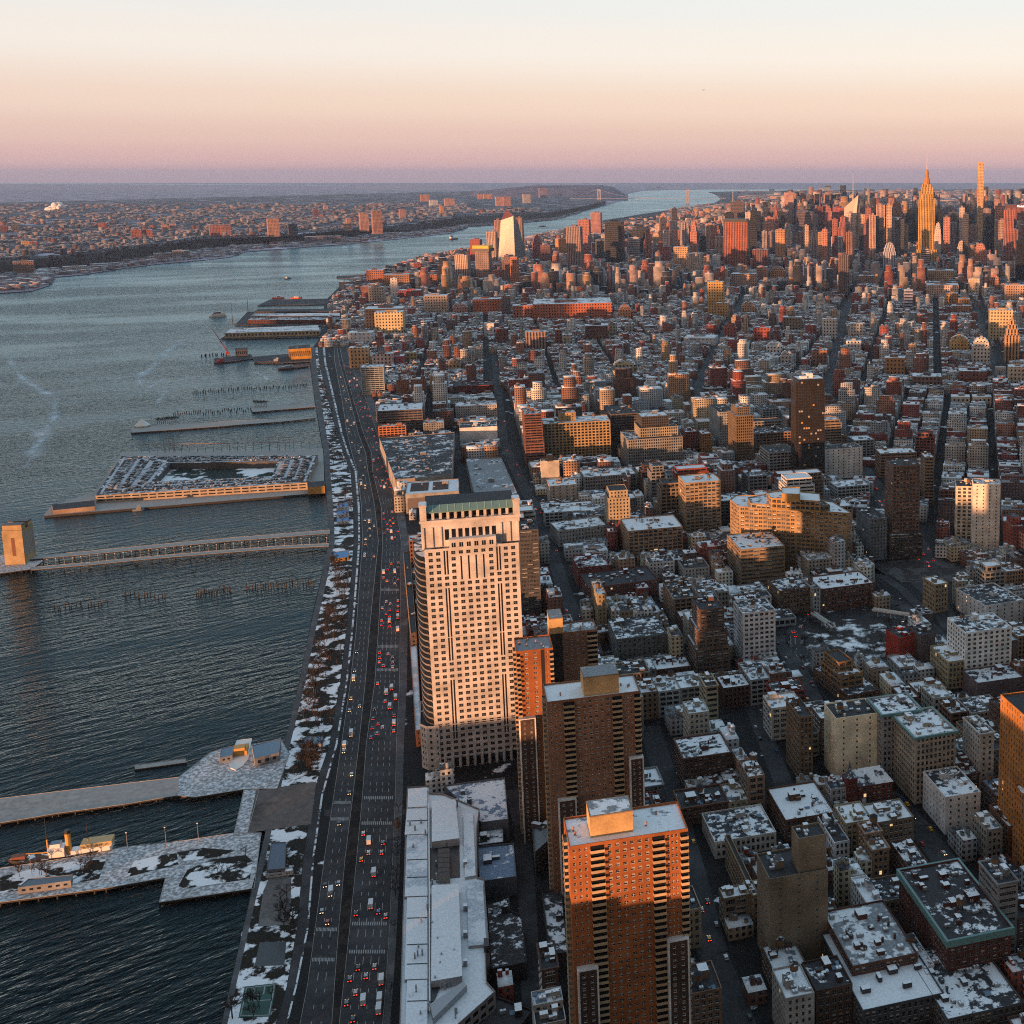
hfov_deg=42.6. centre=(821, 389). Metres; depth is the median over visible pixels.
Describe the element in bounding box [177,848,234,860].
park ground
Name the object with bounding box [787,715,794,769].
windows
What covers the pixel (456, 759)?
arcade window
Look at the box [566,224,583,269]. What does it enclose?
office tower
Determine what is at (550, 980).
window
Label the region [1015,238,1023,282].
office tower
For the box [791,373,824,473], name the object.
hotel tower
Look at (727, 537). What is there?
windows
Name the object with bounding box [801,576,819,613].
loft building
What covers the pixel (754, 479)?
loft building
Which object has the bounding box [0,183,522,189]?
hills
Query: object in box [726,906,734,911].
window
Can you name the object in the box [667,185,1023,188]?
northern hills
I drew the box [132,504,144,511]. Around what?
launch
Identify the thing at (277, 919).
bare tree
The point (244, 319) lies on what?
pier
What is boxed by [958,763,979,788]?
loft building
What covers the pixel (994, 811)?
loft building
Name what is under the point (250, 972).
park ground
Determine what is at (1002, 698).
windows
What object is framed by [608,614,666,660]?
office building
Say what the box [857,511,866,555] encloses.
windows
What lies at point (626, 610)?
loft building
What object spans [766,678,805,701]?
loft building
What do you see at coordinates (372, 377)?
apartment block
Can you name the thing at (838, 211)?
office tower
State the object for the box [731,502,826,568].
windows
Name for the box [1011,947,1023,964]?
loft building
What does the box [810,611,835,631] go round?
footbridge
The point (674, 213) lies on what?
office tower
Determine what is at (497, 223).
office tower
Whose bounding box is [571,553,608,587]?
loft building
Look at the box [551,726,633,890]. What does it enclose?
windows
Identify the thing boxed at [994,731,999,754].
loft building
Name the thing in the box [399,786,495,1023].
college building
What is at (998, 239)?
office tower
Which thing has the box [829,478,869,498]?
loft building
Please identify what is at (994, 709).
loft building
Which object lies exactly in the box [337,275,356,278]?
pier
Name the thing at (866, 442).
loft building
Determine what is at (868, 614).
ring road
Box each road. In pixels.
[300,347,377,1023]
[305,941,312,947]
[324,809,404,815]
[339,347,400,1023]
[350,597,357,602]
[787,606,907,667]
[830,598,944,636]
[875,568,924,607]
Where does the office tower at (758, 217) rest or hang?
on the city ground at (745, 955)
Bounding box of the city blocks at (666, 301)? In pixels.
[318,185,1023,1006]
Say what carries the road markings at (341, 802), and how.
on the road at (380, 774)
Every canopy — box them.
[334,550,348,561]
[337,503,348,510]
[337,509,348,517]
[337,516,348,524]
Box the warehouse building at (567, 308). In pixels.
[533,297,611,320]
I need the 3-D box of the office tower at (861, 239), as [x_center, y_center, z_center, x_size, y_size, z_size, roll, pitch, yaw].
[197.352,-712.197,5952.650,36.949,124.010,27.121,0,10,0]
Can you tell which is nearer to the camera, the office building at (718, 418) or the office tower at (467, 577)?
the office tower at (467, 577)
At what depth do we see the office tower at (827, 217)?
6839.96 m
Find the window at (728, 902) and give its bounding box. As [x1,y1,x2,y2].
[726,899,734,904]
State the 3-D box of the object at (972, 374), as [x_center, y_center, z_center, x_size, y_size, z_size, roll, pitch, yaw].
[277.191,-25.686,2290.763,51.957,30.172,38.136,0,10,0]
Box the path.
[276,347,357,1023]
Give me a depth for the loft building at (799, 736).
796.67 m
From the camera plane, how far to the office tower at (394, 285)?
3835.94 m
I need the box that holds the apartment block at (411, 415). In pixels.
[377,402,423,434]
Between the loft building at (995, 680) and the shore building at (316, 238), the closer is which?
the loft building at (995, 680)
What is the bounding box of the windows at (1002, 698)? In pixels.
[1000,698,1022,822]
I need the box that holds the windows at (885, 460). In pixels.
[885,460,918,533]
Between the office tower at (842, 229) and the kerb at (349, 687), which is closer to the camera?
the kerb at (349, 687)
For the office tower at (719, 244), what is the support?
on the city ground at (745, 955)
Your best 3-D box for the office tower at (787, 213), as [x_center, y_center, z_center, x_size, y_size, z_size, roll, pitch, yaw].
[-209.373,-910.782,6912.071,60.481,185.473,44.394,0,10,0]
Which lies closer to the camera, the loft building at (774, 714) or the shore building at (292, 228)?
the loft building at (774, 714)
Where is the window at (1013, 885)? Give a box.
[1000,884,1015,889]
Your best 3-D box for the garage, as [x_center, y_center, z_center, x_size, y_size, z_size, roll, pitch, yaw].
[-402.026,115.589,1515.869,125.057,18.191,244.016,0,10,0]
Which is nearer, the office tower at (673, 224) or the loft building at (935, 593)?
the loft building at (935, 593)
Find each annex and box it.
[403,551,417,651]
[409,635,420,746]
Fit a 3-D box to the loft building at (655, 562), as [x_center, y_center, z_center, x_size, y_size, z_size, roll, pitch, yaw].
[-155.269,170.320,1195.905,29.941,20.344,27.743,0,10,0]
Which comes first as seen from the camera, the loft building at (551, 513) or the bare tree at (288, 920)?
the bare tree at (288, 920)
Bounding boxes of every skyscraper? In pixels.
[844,195,859,216]
[916,156,936,261]
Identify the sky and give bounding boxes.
[0,0,1023,182]
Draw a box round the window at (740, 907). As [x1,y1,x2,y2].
[737,904,745,909]
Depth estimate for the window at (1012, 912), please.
607.44 m
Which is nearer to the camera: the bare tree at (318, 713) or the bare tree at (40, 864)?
the bare tree at (40, 864)
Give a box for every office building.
[522,404,544,466]
[542,409,610,458]
[603,404,640,450]
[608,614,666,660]
[620,410,682,465]
[709,404,730,447]
[727,530,784,586]
[728,402,753,460]
[730,487,851,570]
[753,425,790,452]
[756,403,779,417]
[760,444,790,471]
[856,507,886,559]
[875,446,916,477]
[956,582,1023,621]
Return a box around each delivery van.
[328,885,332,896]
[342,740,346,748]
[349,728,352,736]
[360,992,365,1005]
[366,835,370,844]
[368,898,372,908]
[371,867,375,876]
[375,1001,381,1014]
[376,991,382,1002]
[378,972,383,985]
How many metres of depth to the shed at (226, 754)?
824.53 m
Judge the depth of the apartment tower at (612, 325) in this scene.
2918.97 m
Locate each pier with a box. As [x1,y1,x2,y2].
[0,556,42,575]
[0,777,177,826]
[0,832,261,906]
[30,530,329,561]
[31,543,328,573]
[130,416,315,433]
[177,740,289,800]
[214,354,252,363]
[220,335,319,339]
[233,788,259,835]
[235,311,320,325]
[251,404,314,413]
[253,354,310,363]
[257,298,326,305]
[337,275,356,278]
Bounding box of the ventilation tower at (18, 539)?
[1,518,35,564]
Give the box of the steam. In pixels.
[44,202,64,209]
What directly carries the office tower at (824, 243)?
on the city ground at (745, 955)
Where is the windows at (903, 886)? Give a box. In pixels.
[900,886,1001,970]
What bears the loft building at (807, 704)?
on the city ground at (745, 955)
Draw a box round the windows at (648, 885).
[571,873,679,1023]
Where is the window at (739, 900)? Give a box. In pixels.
[737,897,745,902]
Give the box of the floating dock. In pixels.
[134,758,186,770]
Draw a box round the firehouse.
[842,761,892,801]
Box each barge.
[214,358,241,363]
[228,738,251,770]
[254,357,278,361]
[278,365,307,369]
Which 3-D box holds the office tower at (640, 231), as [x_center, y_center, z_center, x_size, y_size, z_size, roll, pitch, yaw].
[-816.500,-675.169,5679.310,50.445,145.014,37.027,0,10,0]
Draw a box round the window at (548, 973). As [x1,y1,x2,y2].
[545,970,554,976]
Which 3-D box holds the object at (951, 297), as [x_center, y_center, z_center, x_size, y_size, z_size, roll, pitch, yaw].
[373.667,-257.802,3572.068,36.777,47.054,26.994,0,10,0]
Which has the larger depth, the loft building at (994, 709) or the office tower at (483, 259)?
the office tower at (483, 259)
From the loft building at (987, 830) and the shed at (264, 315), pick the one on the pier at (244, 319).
the shed at (264, 315)
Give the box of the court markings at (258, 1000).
[240,984,274,1015]
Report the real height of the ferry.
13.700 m
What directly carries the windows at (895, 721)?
in the loft building at (925, 740)
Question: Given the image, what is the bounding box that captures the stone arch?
[995,366,1005,375]
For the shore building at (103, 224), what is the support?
on the plateau
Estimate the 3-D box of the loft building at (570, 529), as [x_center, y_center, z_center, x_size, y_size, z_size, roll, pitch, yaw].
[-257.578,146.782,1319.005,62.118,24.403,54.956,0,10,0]
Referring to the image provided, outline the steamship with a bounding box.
[8,818,114,865]
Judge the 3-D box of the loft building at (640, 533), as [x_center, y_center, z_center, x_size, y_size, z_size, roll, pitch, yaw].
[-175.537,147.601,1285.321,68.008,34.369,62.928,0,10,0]
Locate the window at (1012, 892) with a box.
[1000,891,1015,896]
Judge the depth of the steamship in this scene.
709.60 m
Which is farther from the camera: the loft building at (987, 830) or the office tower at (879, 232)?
the office tower at (879, 232)
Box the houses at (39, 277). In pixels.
[0,203,579,290]
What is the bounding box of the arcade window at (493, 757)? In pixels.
[491,753,495,761]
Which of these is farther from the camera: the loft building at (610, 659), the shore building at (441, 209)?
the shore building at (441, 209)
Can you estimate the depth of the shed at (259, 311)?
3418.76 m
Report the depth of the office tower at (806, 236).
5731.90 m
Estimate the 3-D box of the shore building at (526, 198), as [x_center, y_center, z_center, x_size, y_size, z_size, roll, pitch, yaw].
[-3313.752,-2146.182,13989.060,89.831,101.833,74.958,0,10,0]
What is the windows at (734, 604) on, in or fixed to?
in the office tower at (754, 627)
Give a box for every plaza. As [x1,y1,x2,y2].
[248,782,315,831]
[255,942,285,965]
[258,876,290,925]
[875,557,964,581]
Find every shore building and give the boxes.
[0,224,7,231]
[11,223,18,229]
[12,259,34,274]
[21,240,28,245]
[62,265,86,269]
[98,222,106,227]
[131,228,141,237]
[141,229,152,236]
[153,252,171,259]
[172,249,189,257]
[209,224,220,236]
[220,224,231,235]
[266,217,279,236]
[268,238,289,242]
[287,222,297,234]
[305,235,341,243]
[312,209,318,215]
[345,217,351,230]
[358,212,368,230]
[371,210,382,233]
[398,209,405,217]
[420,194,429,200]
[429,200,437,204]
[439,206,443,213]
[444,198,454,205]
[495,196,502,205]
[502,196,510,205]
[522,194,530,202]
[538,188,547,197]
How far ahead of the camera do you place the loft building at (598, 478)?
1509.66 m
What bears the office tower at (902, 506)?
on the city ground at (745, 955)
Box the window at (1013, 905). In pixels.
[1000,904,1014,909]
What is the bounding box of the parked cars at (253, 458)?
[107,455,310,491]
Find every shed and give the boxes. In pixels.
[18,874,72,893]
[44,437,325,517]
[220,746,233,762]
[224,325,319,337]
[235,348,247,355]
[247,317,339,323]
[251,313,339,317]
[252,738,281,766]
[254,309,339,313]
[265,867,293,878]
[266,842,286,873]
[288,345,311,359]
[300,736,323,748]
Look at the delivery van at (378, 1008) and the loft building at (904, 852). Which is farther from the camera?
the loft building at (904, 852)
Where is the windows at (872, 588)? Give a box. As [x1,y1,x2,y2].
[860,588,872,604]
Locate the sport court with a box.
[239,983,275,1016]
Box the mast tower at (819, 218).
[817,206,822,233]
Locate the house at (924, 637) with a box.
[907,624,934,662]
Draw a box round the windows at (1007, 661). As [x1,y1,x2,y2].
[948,621,1008,663]
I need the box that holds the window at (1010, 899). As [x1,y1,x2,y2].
[1000,897,1015,903]
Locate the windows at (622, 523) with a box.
[621,523,625,550]
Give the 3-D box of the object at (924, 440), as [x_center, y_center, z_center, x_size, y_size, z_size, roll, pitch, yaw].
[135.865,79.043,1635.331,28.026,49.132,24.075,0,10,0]
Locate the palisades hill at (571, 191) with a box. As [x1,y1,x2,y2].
[469,185,627,200]
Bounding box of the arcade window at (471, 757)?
[469,755,473,764]
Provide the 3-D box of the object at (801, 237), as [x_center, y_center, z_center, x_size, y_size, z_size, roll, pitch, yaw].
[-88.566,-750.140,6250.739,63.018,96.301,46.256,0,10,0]
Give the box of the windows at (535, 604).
[523,604,540,613]
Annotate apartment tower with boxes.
[472,296,501,313]
[495,326,508,342]
[512,634,554,843]
[525,329,546,351]
[542,663,644,909]
[547,609,597,682]
[555,327,561,343]
[562,332,571,343]
[562,795,691,1023]
[585,322,608,341]
[608,321,616,335]
[613,357,635,371]
[741,300,755,312]
[753,325,770,341]
[766,340,782,352]
[780,348,792,363]
[782,314,802,329]
[811,347,827,368]
[822,316,836,338]
[824,698,877,776]
[846,338,860,350]
[850,321,864,336]
[912,372,940,384]
[920,451,933,505]
[949,333,968,349]
[954,478,971,540]
[971,335,989,362]
[971,478,1000,549]
[988,307,1012,339]
[1003,315,1019,362]
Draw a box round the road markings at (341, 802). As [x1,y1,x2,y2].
[311,370,398,1023]
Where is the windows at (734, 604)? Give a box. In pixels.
[734,604,739,656]
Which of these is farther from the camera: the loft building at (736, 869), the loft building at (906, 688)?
the loft building at (906, 688)
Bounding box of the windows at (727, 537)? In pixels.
[727,537,736,582]
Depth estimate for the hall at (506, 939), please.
617.99 m
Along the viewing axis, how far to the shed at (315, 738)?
843.59 m
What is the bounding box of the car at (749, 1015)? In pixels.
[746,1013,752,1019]
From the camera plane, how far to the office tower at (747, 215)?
6339.26 m
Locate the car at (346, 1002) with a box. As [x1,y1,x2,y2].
[344,999,348,1006]
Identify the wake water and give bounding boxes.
[9,361,49,393]
[28,406,57,454]
[137,340,180,383]
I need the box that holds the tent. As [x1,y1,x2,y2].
[135,419,149,427]
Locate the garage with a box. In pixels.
[466,457,520,500]
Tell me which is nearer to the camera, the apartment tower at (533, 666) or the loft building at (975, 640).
the apartment tower at (533, 666)
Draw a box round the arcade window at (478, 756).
[477,754,480,763]
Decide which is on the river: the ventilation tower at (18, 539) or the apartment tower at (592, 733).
the ventilation tower at (18, 539)
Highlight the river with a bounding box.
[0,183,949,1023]
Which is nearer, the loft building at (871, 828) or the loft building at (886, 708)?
the loft building at (871, 828)
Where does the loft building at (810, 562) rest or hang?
on the city ground at (745, 955)
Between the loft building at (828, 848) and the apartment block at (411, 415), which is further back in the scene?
the apartment block at (411, 415)
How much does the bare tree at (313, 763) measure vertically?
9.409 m
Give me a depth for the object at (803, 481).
1338.60 m
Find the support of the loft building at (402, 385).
on the city ground at (745, 955)
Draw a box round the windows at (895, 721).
[893,721,952,800]
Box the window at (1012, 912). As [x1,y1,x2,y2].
[1004,911,1014,915]
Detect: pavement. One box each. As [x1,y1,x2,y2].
[222,347,334,1023]
[347,347,408,1023]
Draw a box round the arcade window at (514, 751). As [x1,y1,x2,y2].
[513,750,516,758]
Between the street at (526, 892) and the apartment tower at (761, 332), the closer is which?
the street at (526, 892)
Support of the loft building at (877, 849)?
on the city ground at (745, 955)
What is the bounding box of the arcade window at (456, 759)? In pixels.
[455,757,458,766]
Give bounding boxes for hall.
[444,777,508,841]
[478,827,503,845]
[478,843,516,898]
[480,997,531,1023]
[487,896,527,985]
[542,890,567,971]
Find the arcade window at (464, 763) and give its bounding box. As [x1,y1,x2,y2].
[462,756,466,765]
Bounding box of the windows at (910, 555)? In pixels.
[904,547,920,556]
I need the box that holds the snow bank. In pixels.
[286,347,359,1023]
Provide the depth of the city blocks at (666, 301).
2324.70 m
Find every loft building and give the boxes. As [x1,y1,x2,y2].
[378,422,406,437]
[396,375,409,393]
[408,532,420,565]
[423,417,444,433]
[453,380,493,394]
[455,400,496,417]
[459,420,497,445]
[522,613,535,626]
[525,616,546,635]
[529,461,539,474]
[531,986,562,1023]
[533,1003,565,1023]
[536,614,572,621]
[536,940,559,989]
[540,453,559,483]
[540,566,549,575]
[543,504,580,526]
[546,476,577,500]
[550,516,604,546]
[558,454,562,465]
[559,500,592,505]
[563,879,565,917]
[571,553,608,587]
[579,502,604,511]
[580,466,635,490]
[580,565,658,597]
[585,509,605,523]
[591,579,606,626]
[598,643,602,656]
[598,654,615,664]
[615,660,649,679]
[616,657,655,675]
[618,598,645,617]
[620,514,682,556]
[624,592,655,604]
[628,493,635,509]
[630,507,642,514]
[636,678,658,719]
[644,766,664,801]
[645,554,674,580]
[645,791,660,803]
[645,797,652,804]
[650,669,676,680]
[652,655,690,674]
[654,675,680,717]
[663,575,691,613]
[665,470,672,478]
[667,585,695,624]
[673,731,731,787]
[673,783,728,825]
[674,673,701,703]
[676,609,690,633]
[678,555,709,578]
[682,609,691,643]
[682,698,709,736]
[685,463,713,472]
[689,578,717,583]
[689,885,701,948]
[691,960,721,1023]
[692,582,728,607]
[702,804,775,858]
[705,531,729,540]
[712,668,739,678]
[716,672,750,708]
[719,884,748,928]
[721,493,737,520]
[721,779,747,808]
[724,621,733,643]
[725,834,756,929]
[732,590,756,607]
[735,582,767,590]
[739,588,770,603]
[739,659,773,672]
[739,751,764,809]
[741,467,773,493]
[742,879,756,916]
[743,666,769,704]
[757,822,827,960]
[762,936,804,989]
[763,691,796,740]
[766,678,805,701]
[767,575,809,613]
[767,781,832,841]
[772,961,813,1023]
[775,608,795,626]
[777,844,784,849]
[786,696,812,776]
[801,551,833,576]
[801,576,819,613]
[802,955,852,1023]
[804,700,823,709]
[810,701,837,756]
[811,803,849,859]
[812,571,874,611]
[813,649,880,699]
[813,723,818,756]
[821,918,943,1023]
[822,473,831,488]
[824,440,862,477]
[825,777,845,805]
[826,842,830,857]
[828,900,917,975]
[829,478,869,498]
[833,801,869,853]
[836,498,852,518]
[842,433,846,442]
[848,435,873,459]
[851,875,881,904]
[852,520,855,532]
[857,813,882,849]
[863,798,913,845]
[864,836,890,877]
[866,692,923,779]
[870,874,898,911]
[887,652,916,674]
[889,837,928,868]
[891,684,918,703]
[892,706,958,803]
[896,858,1014,971]
[905,933,933,967]
[907,677,946,700]
[913,947,1023,1023]
[921,681,951,711]
[923,575,947,612]
[923,766,980,834]
[930,644,963,689]
[938,699,968,727]
[947,612,1011,668]
[948,691,970,698]
[955,752,971,765]
[956,717,999,738]
[956,738,962,754]
[957,694,992,716]
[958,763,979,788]
[962,664,1023,697]
[971,810,1002,857]
[975,560,1005,586]
[978,854,1019,888]
[980,773,998,811]
[989,691,1007,725]
[989,800,1002,822]
[993,754,998,776]
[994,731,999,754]
[999,472,1019,479]
[999,815,1012,853]
[1000,561,1023,585]
[1002,515,1023,542]
[1006,1012,1023,1023]
[1008,621,1023,625]
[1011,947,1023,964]
[1012,625,1023,658]
[1016,890,1023,952]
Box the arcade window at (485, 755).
[484,753,487,762]
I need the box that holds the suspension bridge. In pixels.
[570,189,725,203]
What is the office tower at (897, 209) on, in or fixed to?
on the city ground at (745, 955)
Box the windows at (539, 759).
[538,754,543,821]
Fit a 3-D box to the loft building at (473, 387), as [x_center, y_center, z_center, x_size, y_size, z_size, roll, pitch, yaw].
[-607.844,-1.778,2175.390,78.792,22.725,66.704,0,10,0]
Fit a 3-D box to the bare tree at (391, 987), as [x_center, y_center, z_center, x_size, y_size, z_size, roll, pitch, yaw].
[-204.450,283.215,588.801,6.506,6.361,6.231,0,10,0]
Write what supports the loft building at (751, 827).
on the city ground at (745, 955)
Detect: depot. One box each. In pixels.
[379,432,454,489]
[405,479,459,513]
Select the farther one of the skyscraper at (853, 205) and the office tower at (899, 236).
the skyscraper at (853, 205)
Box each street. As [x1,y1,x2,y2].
[455,434,470,492]
[492,354,581,620]
[506,789,538,1008]
[642,725,755,1023]
[694,297,743,396]
[745,704,792,786]
[776,635,823,701]
[825,258,934,557]
[875,567,955,630]
[892,790,955,861]
[973,301,995,375]
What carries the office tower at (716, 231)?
on the city ground at (745, 955)
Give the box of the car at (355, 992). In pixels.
[353,989,357,995]
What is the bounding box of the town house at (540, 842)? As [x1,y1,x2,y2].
[531,820,548,874]
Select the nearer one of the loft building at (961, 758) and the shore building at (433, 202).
the loft building at (961, 758)
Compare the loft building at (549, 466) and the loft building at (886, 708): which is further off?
the loft building at (549, 466)
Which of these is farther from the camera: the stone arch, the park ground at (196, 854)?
the stone arch
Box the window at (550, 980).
[545,977,554,983]
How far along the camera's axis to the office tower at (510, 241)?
5218.28 m
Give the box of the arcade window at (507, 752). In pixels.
[506,751,509,759]
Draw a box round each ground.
[0,184,658,293]
[0,859,105,892]
[74,183,1023,190]
[127,853,177,875]
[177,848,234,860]
[179,855,252,887]
[221,189,1023,1023]
[227,347,353,1023]
[332,347,381,1023]
[800,619,891,664]
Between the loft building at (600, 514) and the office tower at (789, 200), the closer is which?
the loft building at (600, 514)
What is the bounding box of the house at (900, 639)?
[886,625,914,657]
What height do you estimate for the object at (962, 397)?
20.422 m
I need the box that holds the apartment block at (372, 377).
[360,363,385,394]
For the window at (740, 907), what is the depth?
641.20 m
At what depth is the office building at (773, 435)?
1711.49 m
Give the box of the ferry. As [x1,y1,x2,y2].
[209,312,226,316]
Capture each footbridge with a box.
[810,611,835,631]
[872,607,909,620]
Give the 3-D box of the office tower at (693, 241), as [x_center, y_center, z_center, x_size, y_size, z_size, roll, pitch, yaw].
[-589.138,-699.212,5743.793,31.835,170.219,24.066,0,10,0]
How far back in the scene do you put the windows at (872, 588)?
1116.58 m
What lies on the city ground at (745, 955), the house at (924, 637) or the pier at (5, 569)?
the house at (924, 637)
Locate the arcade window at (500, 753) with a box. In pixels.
[498,752,502,760]
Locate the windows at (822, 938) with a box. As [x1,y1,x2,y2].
[822,938,830,955]
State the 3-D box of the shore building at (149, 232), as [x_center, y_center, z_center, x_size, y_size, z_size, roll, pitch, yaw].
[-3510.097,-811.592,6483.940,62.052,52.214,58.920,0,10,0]
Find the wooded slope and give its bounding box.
[0,202,604,273]
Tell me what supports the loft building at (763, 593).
on the city ground at (745, 955)
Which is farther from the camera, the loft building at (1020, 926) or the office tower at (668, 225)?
the office tower at (668, 225)
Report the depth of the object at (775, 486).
1377.76 m
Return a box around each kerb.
[300,353,362,1021]
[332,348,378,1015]
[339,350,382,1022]
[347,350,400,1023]
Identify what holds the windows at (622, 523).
in the loft building at (640, 533)
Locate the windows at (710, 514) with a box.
[678,477,719,532]
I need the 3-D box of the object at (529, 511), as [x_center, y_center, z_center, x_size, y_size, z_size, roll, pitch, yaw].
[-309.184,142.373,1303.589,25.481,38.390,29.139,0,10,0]
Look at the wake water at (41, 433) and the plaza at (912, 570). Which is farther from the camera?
the wake water at (41, 433)
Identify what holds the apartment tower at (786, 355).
on the city ground at (745, 955)
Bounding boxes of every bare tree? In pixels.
[35,859,45,874]
[39,863,52,874]
[86,850,97,864]
[220,1000,239,1016]
[221,993,242,1018]
[242,989,253,1009]
[243,988,257,1004]
[243,1002,257,1019]
[244,985,255,1003]
[251,990,263,1007]
[264,985,276,1000]
[274,882,294,899]
[274,898,286,915]
[274,910,292,931]
[278,913,297,932]
[279,898,290,914]
[279,903,292,913]
[286,905,302,926]
[300,736,313,749]
[305,748,318,759]
[306,756,320,770]
[312,709,323,723]
[312,750,322,765]
[317,735,325,749]
[318,636,328,648]
[324,707,339,721]
[383,981,395,994]
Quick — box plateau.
[0,191,602,260]
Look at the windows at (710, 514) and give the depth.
1338.00 m
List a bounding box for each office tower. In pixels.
[348,344,370,367]
[364,305,405,327]
[374,309,405,333]
[390,277,398,296]
[414,490,522,769]
[424,293,448,314]
[454,254,470,276]
[469,238,481,260]
[471,245,493,277]
[486,230,498,261]
[494,218,500,252]
[498,209,525,259]
[501,294,510,313]
[502,254,510,280]
[510,256,518,282]
[516,216,524,248]
[519,519,541,615]
[532,235,541,258]
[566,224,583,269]
[578,218,591,249]
[583,234,589,257]
[590,211,601,232]
[595,238,605,258]
[605,220,624,262]
[629,229,635,236]
[629,236,639,256]
[636,225,646,253]
[645,227,651,259]
[652,232,658,242]
[659,212,666,240]
[663,229,669,245]
[667,220,676,243]
[667,221,671,250]
[672,207,677,229]
[673,229,679,248]
[673,245,688,266]
[678,473,720,532]
[680,221,686,245]
[681,426,697,452]
[685,218,689,243]
[686,252,701,271]
[686,594,729,673]
[690,219,697,252]
[698,429,711,453]
[700,235,706,252]
[705,223,714,248]
[707,280,724,313]
[711,224,721,248]
[715,236,723,253]
[720,214,724,235]
[723,212,733,218]
[723,219,749,266]
[730,200,744,218]
[733,598,775,658]
[745,211,750,219]
[750,208,756,258]
[752,248,768,268]
[755,210,760,241]
[762,230,766,248]
[763,209,771,229]
[765,216,774,248]
[769,230,775,253]
[772,210,785,228]
[773,208,778,246]
[775,228,785,257]
[782,209,788,222]
[784,191,793,224]
[784,223,791,247]
[787,216,791,231]
[792,232,797,243]
[797,210,812,239]
[804,224,808,253]
[809,234,811,248]
[811,226,816,258]
[818,231,829,260]
[822,227,827,261]
[823,204,832,231]
[825,186,830,207]
[829,227,831,247]
[831,236,842,253]
[832,218,837,257]
[833,206,843,226]
[838,215,846,250]
[838,253,848,296]
[846,211,855,248]
[846,230,852,268]
[856,213,864,248]
[859,227,863,250]
[864,206,870,257]
[869,213,875,260]
[876,203,884,247]
[876,216,883,252]
[883,242,895,272]
[884,457,922,558]
[885,198,904,223]
[885,216,900,246]
[885,354,904,374]
[886,203,891,242]
[895,218,903,257]
[904,224,907,255]
[904,288,912,310]
[905,207,915,243]
[921,247,929,265]
[934,222,940,257]
[935,208,943,240]
[943,215,949,253]
[948,211,957,228]
[950,221,955,253]
[956,229,959,251]
[957,240,962,258]
[959,206,964,240]
[962,212,968,260]
[968,224,976,242]
[969,202,973,224]
[974,242,985,264]
[977,162,983,241]
[982,208,990,235]
[984,214,990,249]
[989,207,994,253]
[994,203,1004,231]
[994,218,1003,253]
[998,691,1023,867]
[1003,208,1013,260]
[1004,204,1023,223]
[1013,228,1018,255]
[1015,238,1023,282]
[1016,220,1022,239]
[1020,224,1023,239]
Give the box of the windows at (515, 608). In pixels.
[432,607,518,756]
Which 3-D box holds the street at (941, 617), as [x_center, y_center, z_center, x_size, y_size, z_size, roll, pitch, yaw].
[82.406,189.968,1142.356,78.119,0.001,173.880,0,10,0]
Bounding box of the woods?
[0,201,605,272]
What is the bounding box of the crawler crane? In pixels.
[210,326,229,353]
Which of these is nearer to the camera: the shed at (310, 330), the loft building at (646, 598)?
the loft building at (646, 598)
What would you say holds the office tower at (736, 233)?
on the city ground at (745, 955)
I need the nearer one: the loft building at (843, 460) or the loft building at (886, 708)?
the loft building at (886, 708)

